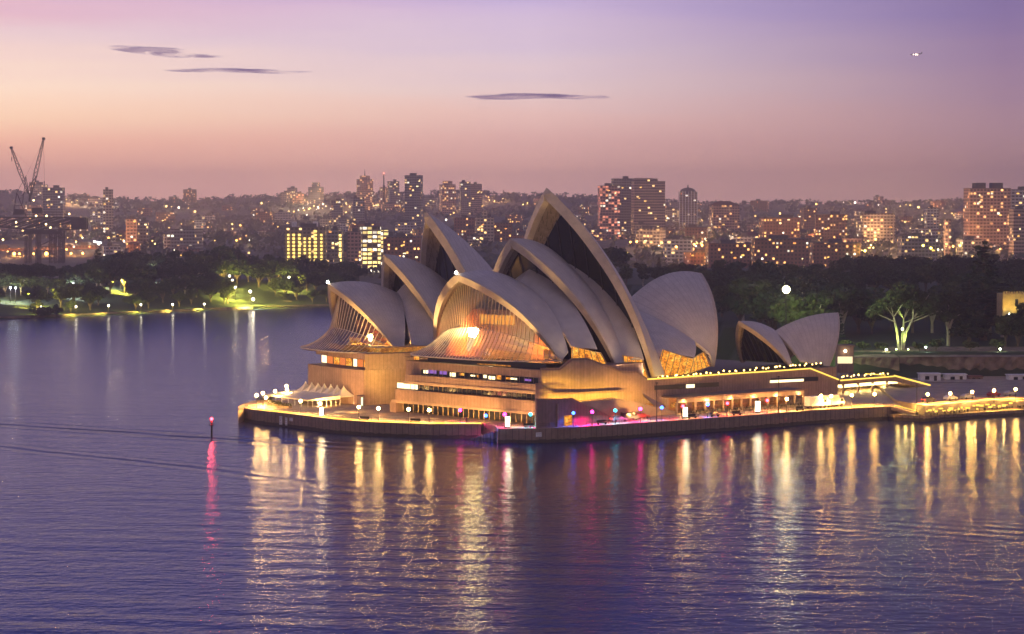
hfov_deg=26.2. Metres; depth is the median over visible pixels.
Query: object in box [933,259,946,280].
round tree
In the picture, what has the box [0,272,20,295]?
broad tree
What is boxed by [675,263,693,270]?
round tree
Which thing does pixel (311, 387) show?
party tent
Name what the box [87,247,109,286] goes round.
pine tree
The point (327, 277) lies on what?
broad tree
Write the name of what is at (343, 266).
broad tree
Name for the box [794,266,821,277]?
broad tree
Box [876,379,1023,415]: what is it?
forecourt
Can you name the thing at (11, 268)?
broad tree
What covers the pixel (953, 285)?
gum tree
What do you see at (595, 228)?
apartment block
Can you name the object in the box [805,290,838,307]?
gum tree
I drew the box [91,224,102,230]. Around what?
house
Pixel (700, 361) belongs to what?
foyer window
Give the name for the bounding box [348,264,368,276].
round tree
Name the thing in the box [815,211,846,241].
apartment block
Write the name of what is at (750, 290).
round tree
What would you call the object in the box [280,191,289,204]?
apartment block
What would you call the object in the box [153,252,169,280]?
round tree
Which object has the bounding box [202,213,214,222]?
apartment block
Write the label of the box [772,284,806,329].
broad tree
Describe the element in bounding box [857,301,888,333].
broad tree
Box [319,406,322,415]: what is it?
sign pillar
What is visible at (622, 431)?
quay wall
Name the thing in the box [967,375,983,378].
site hut
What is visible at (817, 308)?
gum tree
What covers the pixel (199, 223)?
apartment block
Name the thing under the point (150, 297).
broad tree
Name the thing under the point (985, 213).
residential tower
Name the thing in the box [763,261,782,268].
broad tree
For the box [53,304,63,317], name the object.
round tree
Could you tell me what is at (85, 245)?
dock shed
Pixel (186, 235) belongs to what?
apartment block
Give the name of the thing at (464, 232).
apartment block
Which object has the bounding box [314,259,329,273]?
round tree
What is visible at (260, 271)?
broad tree
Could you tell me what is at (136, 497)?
water
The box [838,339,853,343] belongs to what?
shrub
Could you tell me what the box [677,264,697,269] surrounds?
broad tree
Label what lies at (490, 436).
mooring steps
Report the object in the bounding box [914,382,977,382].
retaining wall
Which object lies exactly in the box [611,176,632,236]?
residential tower
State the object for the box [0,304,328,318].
sea wall
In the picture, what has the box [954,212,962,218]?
house
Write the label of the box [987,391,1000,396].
parked car
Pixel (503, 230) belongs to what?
apartment block
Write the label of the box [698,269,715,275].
round tree
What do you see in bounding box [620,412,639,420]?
parked van
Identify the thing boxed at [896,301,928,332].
broad tree
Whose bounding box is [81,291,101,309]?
round tree
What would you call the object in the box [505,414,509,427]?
sign pillar
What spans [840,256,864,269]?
broad tree
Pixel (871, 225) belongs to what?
apartment block
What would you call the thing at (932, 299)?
gum tree
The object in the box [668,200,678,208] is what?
apartment block
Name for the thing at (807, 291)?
broad tree
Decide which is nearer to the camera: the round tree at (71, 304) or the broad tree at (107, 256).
the round tree at (71, 304)
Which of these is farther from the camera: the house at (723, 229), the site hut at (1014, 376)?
the house at (723, 229)
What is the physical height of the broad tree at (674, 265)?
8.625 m
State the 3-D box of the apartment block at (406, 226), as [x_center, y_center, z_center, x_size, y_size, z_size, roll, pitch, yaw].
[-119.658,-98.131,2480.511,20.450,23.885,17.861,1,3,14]
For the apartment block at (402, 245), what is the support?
on the hills
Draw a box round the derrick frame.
[12,175,26,215]
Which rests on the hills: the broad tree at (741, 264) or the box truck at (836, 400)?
the broad tree at (741, 264)
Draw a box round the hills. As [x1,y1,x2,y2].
[0,193,1023,377]
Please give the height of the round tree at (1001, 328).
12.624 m
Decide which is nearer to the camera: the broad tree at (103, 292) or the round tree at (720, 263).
the round tree at (720, 263)
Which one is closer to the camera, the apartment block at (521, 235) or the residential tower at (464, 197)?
the apartment block at (521, 235)
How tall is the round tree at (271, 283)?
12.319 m
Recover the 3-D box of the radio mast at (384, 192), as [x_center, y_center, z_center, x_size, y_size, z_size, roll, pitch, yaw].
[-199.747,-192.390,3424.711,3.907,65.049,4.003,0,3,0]
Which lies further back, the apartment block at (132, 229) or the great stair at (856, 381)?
the apartment block at (132, 229)
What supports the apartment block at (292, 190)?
on the hills
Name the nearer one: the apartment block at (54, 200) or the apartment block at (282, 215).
the apartment block at (54, 200)
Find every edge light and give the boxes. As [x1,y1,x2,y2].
[248,407,480,423]
[639,405,891,422]
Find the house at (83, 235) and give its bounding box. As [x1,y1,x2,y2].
[78,231,95,238]
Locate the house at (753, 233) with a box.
[747,232,758,237]
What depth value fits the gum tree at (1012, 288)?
838.67 m
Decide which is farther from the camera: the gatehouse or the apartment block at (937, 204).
the apartment block at (937, 204)
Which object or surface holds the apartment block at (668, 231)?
on the hills
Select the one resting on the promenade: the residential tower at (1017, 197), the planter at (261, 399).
the planter at (261, 399)
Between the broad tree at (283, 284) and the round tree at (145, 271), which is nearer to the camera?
the round tree at (145, 271)
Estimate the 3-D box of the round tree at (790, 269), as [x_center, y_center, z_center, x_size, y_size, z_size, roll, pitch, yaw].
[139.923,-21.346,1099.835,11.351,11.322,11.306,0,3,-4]
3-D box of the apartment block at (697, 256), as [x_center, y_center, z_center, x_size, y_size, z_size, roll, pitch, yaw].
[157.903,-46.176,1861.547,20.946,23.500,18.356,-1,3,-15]
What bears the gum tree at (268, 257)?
on the hills
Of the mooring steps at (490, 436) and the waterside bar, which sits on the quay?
the waterside bar
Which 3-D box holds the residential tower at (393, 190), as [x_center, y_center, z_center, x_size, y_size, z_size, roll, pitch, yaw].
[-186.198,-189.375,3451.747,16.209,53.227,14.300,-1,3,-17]
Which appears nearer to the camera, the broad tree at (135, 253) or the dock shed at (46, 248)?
the broad tree at (135, 253)
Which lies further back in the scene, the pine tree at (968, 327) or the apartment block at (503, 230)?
the apartment block at (503, 230)
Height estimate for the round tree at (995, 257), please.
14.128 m
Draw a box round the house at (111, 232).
[108,229,117,241]
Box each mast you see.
[383,173,384,209]
[655,382,657,420]
[777,376,779,412]
[781,285,790,363]
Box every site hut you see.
[917,373,941,380]
[942,373,967,378]
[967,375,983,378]
[1005,374,1023,379]
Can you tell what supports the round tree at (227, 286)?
on the hills
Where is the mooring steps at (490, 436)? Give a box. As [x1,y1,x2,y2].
[470,431,496,441]
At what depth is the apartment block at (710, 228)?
2598.59 m
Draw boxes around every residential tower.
[103,187,112,233]
[356,171,372,209]
[387,179,399,203]
[404,173,422,228]
[439,181,455,213]
[459,180,470,215]
[471,182,481,214]
[598,183,619,238]
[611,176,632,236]
[631,178,664,238]
[679,185,697,228]
[963,183,1010,250]
[1010,186,1023,208]
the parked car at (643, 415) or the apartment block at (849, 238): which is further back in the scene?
the apartment block at (849, 238)
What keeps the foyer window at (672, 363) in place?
in the opera house at (548, 319)
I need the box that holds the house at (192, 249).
[184,245,199,251]
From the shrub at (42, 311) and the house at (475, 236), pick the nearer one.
the shrub at (42, 311)
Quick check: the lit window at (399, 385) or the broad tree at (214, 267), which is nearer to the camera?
the lit window at (399, 385)
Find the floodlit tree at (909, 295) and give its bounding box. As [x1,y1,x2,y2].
[865,281,937,349]
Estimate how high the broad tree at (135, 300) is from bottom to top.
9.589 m
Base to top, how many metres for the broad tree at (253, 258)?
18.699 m
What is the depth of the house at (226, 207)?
3439.15 m
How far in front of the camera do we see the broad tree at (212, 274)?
1378.86 m
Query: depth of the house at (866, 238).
2191.50 m
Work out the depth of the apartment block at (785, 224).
2148.67 m
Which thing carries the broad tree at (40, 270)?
on the hills
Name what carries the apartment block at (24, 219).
on the hills
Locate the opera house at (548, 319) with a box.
[300,188,839,429]
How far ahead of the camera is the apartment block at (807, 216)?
2697.74 m
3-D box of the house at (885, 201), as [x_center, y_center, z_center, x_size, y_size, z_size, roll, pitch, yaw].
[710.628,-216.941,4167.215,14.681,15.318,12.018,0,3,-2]
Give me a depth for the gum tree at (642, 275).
1087.01 m
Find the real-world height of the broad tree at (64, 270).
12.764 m
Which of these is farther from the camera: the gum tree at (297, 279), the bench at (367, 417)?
the gum tree at (297, 279)
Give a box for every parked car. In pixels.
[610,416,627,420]
[636,413,649,418]
[921,397,935,401]
[943,395,957,400]
[960,394,973,398]
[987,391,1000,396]
[1003,390,1016,395]
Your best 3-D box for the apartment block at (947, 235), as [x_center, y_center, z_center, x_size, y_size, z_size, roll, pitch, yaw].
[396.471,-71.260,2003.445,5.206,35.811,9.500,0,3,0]
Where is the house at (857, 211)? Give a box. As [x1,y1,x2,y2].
[854,209,864,215]
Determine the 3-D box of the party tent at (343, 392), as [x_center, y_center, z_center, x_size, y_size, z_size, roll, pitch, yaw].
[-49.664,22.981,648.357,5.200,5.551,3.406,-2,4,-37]
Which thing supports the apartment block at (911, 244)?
on the hills
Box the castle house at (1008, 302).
[997,291,1023,334]
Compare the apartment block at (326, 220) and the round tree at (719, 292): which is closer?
the round tree at (719, 292)
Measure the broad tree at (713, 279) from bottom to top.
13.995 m
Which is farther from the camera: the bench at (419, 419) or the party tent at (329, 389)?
the party tent at (329, 389)
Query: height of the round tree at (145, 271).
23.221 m
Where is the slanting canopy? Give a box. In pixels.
[642,393,666,406]
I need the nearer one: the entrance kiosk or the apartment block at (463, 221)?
the entrance kiosk
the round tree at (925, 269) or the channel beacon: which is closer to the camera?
the channel beacon
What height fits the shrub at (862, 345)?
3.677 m
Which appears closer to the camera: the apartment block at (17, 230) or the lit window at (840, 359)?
the lit window at (840, 359)
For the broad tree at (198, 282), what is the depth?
1359.77 m
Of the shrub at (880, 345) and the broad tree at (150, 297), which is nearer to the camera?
the shrub at (880, 345)
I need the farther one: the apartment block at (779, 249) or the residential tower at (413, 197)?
the residential tower at (413, 197)
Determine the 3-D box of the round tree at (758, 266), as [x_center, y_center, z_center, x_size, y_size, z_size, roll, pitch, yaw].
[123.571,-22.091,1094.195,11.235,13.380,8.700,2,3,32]
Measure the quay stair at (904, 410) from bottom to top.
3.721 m
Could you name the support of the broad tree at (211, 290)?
on the hills
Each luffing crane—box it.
[10,146,36,214]
[22,137,44,212]
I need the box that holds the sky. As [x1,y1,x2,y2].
[0,0,1023,204]
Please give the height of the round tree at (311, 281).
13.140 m
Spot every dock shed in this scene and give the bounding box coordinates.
[0,244,24,250]
[33,243,62,249]
[65,242,100,248]
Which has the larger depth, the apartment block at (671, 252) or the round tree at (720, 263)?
the apartment block at (671, 252)
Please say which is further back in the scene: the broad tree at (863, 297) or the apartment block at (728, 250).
the apartment block at (728, 250)
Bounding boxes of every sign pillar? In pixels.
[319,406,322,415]
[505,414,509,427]
[683,405,687,417]
[755,399,759,412]
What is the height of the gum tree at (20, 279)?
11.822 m
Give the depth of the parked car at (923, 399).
646.05 m
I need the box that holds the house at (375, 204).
[373,202,379,207]
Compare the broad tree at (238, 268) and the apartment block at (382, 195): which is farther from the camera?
the apartment block at (382, 195)
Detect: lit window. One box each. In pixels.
[322,355,326,362]
[327,356,332,363]
[334,357,338,364]
[340,357,345,364]
[346,358,351,365]
[358,359,362,366]
[397,383,417,388]
[477,363,510,366]
[838,357,852,362]
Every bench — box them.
[359,416,368,420]
[410,418,420,422]
[524,423,534,427]
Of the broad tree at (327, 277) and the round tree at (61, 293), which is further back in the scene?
the broad tree at (327, 277)
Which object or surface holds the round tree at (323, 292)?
on the hills
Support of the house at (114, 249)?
on the hills
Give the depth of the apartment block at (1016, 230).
1948.90 m
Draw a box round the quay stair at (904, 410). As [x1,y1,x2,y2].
[891,405,918,413]
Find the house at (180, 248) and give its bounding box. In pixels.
[174,245,187,256]
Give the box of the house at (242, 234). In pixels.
[236,232,248,243]
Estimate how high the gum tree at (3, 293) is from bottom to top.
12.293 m
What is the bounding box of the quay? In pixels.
[888,408,1023,421]
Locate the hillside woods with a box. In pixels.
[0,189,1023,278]
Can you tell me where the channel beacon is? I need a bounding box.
[209,416,213,435]
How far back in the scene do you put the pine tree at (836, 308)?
806.85 m
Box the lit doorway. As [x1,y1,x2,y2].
[564,415,571,425]
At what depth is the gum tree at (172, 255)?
1434.81 m
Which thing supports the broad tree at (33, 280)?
on the hills
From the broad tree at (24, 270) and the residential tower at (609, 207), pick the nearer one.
the broad tree at (24, 270)
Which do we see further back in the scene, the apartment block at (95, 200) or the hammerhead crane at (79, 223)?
the apartment block at (95, 200)
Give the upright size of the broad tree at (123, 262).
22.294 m
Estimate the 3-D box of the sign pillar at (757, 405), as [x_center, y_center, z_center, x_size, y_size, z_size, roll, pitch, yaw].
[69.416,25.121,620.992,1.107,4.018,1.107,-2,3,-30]
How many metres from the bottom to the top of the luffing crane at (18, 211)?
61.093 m
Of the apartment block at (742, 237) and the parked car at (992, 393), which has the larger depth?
the apartment block at (742, 237)
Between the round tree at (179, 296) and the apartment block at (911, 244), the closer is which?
the round tree at (179, 296)
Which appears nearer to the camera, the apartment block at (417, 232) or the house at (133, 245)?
the house at (133, 245)
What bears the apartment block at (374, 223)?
on the hills
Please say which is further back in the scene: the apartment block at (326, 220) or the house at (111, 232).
the apartment block at (326, 220)
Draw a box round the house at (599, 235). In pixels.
[592,229,605,240]
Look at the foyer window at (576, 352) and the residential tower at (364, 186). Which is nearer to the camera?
the foyer window at (576, 352)
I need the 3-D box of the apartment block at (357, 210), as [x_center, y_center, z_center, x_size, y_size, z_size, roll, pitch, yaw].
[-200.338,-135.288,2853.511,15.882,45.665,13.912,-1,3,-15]
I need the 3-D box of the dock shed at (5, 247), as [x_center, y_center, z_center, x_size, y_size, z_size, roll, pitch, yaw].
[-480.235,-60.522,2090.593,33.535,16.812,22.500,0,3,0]
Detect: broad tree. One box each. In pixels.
[0,263,20,275]
[0,266,11,276]
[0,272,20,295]
[16,264,34,277]
[22,286,53,300]
[24,275,41,288]
[26,262,55,285]
[38,277,56,293]
[55,265,80,275]
[57,272,87,284]
[73,259,101,271]
[76,271,89,281]
[83,282,100,294]
[87,255,118,264]
[95,285,108,304]
[102,257,142,292]
[103,263,127,293]
[111,251,148,281]
[122,295,147,309]
[124,280,144,295]
[131,251,155,276]
[137,292,158,307]
[141,264,162,281]
[167,275,189,293]
[178,275,217,297]
[198,270,221,282]
[199,245,243,276]
[199,283,221,301]
[200,258,233,274]
[209,276,229,292]
[227,259,252,284]
[229,246,241,278]
[242,264,278,286]
[247,255,260,279]
[254,259,279,281]
[261,259,295,277]
[271,277,296,297]
[283,268,301,277]
[287,258,306,270]
[313,272,334,286]
[329,273,352,282]
[334,260,361,273]
[345,272,359,280]
[601,246,632,266]
[643,266,671,278]
[662,269,698,274]
[664,263,678,268]
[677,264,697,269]
[704,272,737,290]
[716,292,745,320]
[723,261,746,268]
[730,290,784,328]
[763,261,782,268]
[769,279,805,294]
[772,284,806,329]
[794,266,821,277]
[796,288,817,306]
[807,263,824,270]
[826,286,887,333]
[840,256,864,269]
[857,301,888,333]
[859,254,893,265]
[876,293,899,329]
[887,255,918,267]
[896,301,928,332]
[911,255,934,261]
[927,273,981,293]
[932,254,963,266]
[951,255,990,269]
[1006,257,1023,265]
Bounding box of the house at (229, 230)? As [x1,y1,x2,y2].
[227,228,236,238]
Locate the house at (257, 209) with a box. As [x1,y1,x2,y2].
[251,207,262,213]
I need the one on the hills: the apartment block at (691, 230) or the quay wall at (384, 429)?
the apartment block at (691, 230)
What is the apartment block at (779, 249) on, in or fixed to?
on the hills
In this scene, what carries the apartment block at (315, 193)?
on the hills
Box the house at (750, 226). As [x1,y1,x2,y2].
[747,222,754,230]
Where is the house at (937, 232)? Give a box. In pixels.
[932,229,942,239]
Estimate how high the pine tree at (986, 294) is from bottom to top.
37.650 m
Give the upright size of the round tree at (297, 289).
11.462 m
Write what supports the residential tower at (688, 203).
on the hills
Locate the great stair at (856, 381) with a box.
[836,373,930,393]
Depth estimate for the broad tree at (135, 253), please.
1426.86 m
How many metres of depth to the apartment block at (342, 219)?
2743.15 m
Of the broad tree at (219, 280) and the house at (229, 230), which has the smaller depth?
the broad tree at (219, 280)
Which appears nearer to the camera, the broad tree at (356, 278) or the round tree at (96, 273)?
the round tree at (96, 273)
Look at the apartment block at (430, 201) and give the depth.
3564.40 m
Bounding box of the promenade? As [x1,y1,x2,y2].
[238,376,1023,442]
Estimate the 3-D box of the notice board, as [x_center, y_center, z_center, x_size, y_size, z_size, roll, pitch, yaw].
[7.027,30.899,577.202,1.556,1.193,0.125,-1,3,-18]
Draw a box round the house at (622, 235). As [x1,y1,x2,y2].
[620,230,628,238]
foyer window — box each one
[571,346,606,363]
[622,355,648,377]
[660,349,693,375]
[690,351,710,372]
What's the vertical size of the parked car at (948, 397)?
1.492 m
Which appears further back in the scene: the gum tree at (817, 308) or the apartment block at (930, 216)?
the apartment block at (930, 216)
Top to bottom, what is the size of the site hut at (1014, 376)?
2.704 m
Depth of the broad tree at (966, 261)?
1168.14 m
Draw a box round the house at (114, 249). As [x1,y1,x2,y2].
[102,242,120,255]
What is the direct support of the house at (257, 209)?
on the hills
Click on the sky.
(734, 101)
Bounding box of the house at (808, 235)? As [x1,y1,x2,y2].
[805,234,814,239]
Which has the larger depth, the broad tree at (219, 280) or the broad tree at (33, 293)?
the broad tree at (219, 280)
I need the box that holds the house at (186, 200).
[182,198,190,204]
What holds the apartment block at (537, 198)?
on the hills
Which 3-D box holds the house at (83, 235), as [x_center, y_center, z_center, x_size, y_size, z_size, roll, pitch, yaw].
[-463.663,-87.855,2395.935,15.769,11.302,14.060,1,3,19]
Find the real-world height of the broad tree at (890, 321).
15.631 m
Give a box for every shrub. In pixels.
[29,306,54,317]
[276,292,288,298]
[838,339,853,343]
[856,341,870,349]
[874,341,887,349]
[912,341,927,351]
[928,337,945,348]
[962,340,979,350]
[989,338,1006,348]
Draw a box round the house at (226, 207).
[222,205,231,210]
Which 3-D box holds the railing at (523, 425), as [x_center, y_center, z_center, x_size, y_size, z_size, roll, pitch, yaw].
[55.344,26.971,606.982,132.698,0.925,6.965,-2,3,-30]
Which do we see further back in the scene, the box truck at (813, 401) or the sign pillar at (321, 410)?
the box truck at (813, 401)
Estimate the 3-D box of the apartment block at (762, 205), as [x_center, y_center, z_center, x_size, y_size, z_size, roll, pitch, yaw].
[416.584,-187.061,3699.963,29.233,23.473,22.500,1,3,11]
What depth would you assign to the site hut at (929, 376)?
736.91 m
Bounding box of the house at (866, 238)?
[859,236,868,245]
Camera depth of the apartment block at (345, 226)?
2712.57 m
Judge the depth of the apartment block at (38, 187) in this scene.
3892.28 m
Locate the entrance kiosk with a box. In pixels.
[354,395,364,405]
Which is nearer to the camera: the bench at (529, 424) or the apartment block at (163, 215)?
the bench at (529, 424)
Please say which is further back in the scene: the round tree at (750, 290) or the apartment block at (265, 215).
the apartment block at (265, 215)
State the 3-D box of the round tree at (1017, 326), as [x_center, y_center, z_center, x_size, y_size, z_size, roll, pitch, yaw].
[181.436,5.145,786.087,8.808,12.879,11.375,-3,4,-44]
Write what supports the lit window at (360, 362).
in the opera house at (548, 319)
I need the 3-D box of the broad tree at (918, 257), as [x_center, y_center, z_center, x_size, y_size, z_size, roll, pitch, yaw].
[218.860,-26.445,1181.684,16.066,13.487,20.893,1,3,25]
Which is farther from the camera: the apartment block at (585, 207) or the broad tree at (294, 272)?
the apartment block at (585, 207)
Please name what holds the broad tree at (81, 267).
on the hills
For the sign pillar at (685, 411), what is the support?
on the promenade
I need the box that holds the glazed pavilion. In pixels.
[662,387,806,413]
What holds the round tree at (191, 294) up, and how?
on the hills
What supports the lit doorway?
in the opera house at (548, 319)
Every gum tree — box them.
[0,285,7,296]
[15,276,28,294]
[30,298,43,307]
[141,254,156,266]
[166,250,189,262]
[180,274,192,293]
[182,250,193,260]
[256,254,275,279]
[290,276,304,296]
[618,263,629,270]
[638,269,650,285]
[730,277,752,320]
[788,278,809,293]
[796,293,833,316]
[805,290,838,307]
[823,290,860,333]
[924,294,938,332]
[934,288,975,345]
[938,281,960,306]
[979,281,1023,336]
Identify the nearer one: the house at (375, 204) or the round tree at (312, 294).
the round tree at (312, 294)
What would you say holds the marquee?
on the promenade
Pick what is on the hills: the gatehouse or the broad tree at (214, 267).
the broad tree at (214, 267)
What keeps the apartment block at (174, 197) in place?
on the hills
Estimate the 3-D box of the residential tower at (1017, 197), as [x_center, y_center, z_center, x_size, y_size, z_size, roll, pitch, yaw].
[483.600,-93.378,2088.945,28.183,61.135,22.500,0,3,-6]
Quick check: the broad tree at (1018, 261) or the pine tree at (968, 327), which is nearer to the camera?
the pine tree at (968, 327)
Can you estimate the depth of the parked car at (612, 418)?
595.88 m
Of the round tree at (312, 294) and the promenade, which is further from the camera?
the round tree at (312, 294)
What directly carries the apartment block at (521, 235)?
on the hills
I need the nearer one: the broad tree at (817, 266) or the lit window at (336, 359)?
the lit window at (336, 359)
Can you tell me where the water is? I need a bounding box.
[0,307,1023,633]
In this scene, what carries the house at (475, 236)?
on the hills
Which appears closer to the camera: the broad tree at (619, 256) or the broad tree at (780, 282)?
the broad tree at (780, 282)
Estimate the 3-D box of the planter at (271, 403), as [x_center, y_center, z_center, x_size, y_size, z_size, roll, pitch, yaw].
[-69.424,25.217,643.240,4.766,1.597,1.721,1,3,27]
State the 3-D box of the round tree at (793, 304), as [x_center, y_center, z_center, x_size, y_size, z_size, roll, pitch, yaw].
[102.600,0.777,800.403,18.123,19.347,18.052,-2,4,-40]
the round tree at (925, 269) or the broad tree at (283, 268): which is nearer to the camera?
the round tree at (925, 269)
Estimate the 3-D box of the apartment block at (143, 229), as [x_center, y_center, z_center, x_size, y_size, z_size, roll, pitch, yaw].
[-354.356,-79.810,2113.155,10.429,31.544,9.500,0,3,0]
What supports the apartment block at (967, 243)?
on the hills
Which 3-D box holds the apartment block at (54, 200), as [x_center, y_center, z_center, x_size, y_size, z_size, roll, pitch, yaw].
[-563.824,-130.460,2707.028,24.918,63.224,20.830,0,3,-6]
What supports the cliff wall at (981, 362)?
on the promenade
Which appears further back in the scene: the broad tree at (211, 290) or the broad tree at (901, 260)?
the broad tree at (211, 290)
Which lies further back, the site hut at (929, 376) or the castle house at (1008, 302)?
the castle house at (1008, 302)
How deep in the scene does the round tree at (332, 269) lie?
1513.92 m
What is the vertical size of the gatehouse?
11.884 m
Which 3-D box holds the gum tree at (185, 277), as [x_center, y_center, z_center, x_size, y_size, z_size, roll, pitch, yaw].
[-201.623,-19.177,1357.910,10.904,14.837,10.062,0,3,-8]
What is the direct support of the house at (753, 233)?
on the hills
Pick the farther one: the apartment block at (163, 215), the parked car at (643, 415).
the apartment block at (163, 215)
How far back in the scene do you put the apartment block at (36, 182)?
3980.76 m
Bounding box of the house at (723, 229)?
[716,228,730,237]
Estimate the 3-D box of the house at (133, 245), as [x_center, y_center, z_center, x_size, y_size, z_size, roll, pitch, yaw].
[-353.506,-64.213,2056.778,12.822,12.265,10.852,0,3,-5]
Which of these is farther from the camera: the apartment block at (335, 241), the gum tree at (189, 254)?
the apartment block at (335, 241)
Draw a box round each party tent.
[297,381,308,390]
[303,382,314,390]
[309,383,321,391]
[317,383,327,392]
[322,384,333,393]
[329,385,339,394]
[333,386,353,404]
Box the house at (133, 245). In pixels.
[127,242,140,251]
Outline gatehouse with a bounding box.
[835,344,854,373]
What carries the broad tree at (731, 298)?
on the hills
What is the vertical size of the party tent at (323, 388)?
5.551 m
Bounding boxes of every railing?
[249,404,480,422]
[499,402,890,426]
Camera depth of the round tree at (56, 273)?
1379.00 m
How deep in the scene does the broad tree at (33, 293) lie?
1259.41 m
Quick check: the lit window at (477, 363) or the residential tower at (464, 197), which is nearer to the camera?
the lit window at (477, 363)
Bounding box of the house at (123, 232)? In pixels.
[116,230,125,240]
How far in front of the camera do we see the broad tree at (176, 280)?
1351.51 m
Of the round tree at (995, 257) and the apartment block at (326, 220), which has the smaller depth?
the round tree at (995, 257)
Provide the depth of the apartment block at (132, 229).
2098.59 m
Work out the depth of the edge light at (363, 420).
597.16 m
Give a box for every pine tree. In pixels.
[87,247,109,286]
[826,291,845,337]
[943,241,1010,340]
[945,274,992,341]
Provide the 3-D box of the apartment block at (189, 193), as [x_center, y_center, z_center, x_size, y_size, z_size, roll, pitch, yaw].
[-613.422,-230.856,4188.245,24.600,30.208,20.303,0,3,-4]
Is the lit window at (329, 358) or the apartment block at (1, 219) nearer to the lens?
the lit window at (329, 358)
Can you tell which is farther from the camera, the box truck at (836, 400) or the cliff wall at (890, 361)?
the cliff wall at (890, 361)
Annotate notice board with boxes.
[536,432,541,436]
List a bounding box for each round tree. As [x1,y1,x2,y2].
[43,264,58,277]
[50,286,70,307]
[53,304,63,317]
[64,299,76,312]
[65,283,83,307]
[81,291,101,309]
[83,261,119,285]
[125,257,157,294]
[148,278,174,302]
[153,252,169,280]
[169,291,185,306]
[186,289,197,304]
[218,280,236,303]
[218,291,229,303]
[238,253,250,278]
[267,277,283,295]
[288,282,305,299]
[296,255,322,270]
[298,271,315,290]
[305,273,324,289]
[307,290,319,302]
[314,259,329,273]
[318,287,327,301]
[326,264,341,272]
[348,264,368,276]
[619,267,632,286]
[634,263,648,273]
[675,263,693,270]
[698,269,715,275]
[711,259,725,268]
[712,284,731,316]
[721,262,740,273]
[728,279,785,322]
[750,259,771,273]
[767,293,816,325]
[782,263,800,277]
[832,254,852,271]
[912,258,944,273]
[914,264,936,291]
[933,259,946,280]
[981,253,999,264]
[993,313,1015,346]
[1005,313,1023,346]
[1010,302,1023,321]
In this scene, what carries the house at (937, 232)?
on the hills
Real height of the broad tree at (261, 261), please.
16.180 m
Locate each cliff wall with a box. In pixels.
[854,350,898,370]
[888,347,1023,370]
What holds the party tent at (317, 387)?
on the promenade
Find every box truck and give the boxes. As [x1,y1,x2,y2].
[804,396,827,408]
[822,394,843,407]
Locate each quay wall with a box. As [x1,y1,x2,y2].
[238,400,480,438]
[498,406,893,442]
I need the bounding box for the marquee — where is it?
[262,390,340,406]
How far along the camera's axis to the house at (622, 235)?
2500.04 m
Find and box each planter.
[257,397,270,401]
[267,401,281,405]
[277,402,291,407]
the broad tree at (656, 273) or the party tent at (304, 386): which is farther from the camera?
the broad tree at (656, 273)
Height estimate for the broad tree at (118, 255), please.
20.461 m
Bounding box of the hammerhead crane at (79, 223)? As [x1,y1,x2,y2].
[0,199,87,262]
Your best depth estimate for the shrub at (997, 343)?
774.26 m
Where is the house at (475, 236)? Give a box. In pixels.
[467,233,481,246]
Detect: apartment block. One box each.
[0,215,14,228]
[8,215,29,221]
[12,220,28,238]
[20,203,42,215]
[29,180,42,189]
[30,216,42,226]
[32,183,47,195]
[43,185,64,234]
[57,218,72,237]
[88,196,101,206]
[91,209,102,224]
[126,216,137,247]
[137,206,151,215]
[138,218,149,247]
[156,210,174,222]
[163,234,169,248]
[168,195,178,202]
[170,226,202,251]
[183,188,196,201]
[194,217,205,233]
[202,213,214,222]
[255,210,272,224]
[275,210,290,225]
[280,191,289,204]
[284,221,326,260]
[287,186,296,198]
[292,192,303,205]
[308,182,323,206]
[320,216,333,227]
[327,226,343,261]
[327,254,339,265]
[331,198,343,226]
[338,216,352,228]
[339,220,355,231]
[347,228,361,267]
[348,221,371,230]
[351,195,364,222]
[360,223,380,272]
[368,221,380,225]
[380,185,387,203]
[380,202,401,211]
[381,229,388,264]
[383,233,421,262]
[395,219,416,235]
[413,229,422,235]
[425,196,436,207]
[454,215,474,231]
[455,226,474,238]
[475,211,493,241]
[494,220,511,240]
[505,212,523,223]
[512,232,525,238]
[533,196,539,204]
[578,204,590,214]
[590,226,606,239]
[635,222,652,239]
[637,225,665,247]
[654,227,672,236]
[663,235,692,263]
[665,207,678,221]
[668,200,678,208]
[683,249,704,265]
[685,224,706,243]
[704,226,728,234]
[705,239,750,267]
[709,201,738,232]
[730,233,757,242]
[750,199,768,210]
[751,235,809,267]
[759,214,800,237]
[800,205,816,230]
[810,239,859,267]
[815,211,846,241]
[842,235,861,255]
[856,211,894,243]
[873,195,883,204]
[897,233,937,260]
[899,214,912,225]
[912,225,931,235]
[924,205,938,229]
[930,200,943,210]
[943,219,950,255]
[956,236,981,257]
[1008,206,1023,259]
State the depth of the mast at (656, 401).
595.96 m
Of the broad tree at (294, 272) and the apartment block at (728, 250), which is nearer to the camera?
the broad tree at (294, 272)
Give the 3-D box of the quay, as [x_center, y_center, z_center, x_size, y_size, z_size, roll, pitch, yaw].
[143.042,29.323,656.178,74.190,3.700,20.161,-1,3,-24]
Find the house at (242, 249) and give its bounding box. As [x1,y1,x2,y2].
[240,247,249,253]
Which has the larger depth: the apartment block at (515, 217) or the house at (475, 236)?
the apartment block at (515, 217)
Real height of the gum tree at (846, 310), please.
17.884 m
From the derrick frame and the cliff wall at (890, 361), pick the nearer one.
the cliff wall at (890, 361)
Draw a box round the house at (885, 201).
[882,199,890,204]
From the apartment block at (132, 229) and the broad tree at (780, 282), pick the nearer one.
the broad tree at (780, 282)
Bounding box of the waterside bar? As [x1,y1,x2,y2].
[924,397,1023,411]
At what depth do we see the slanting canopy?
615.38 m

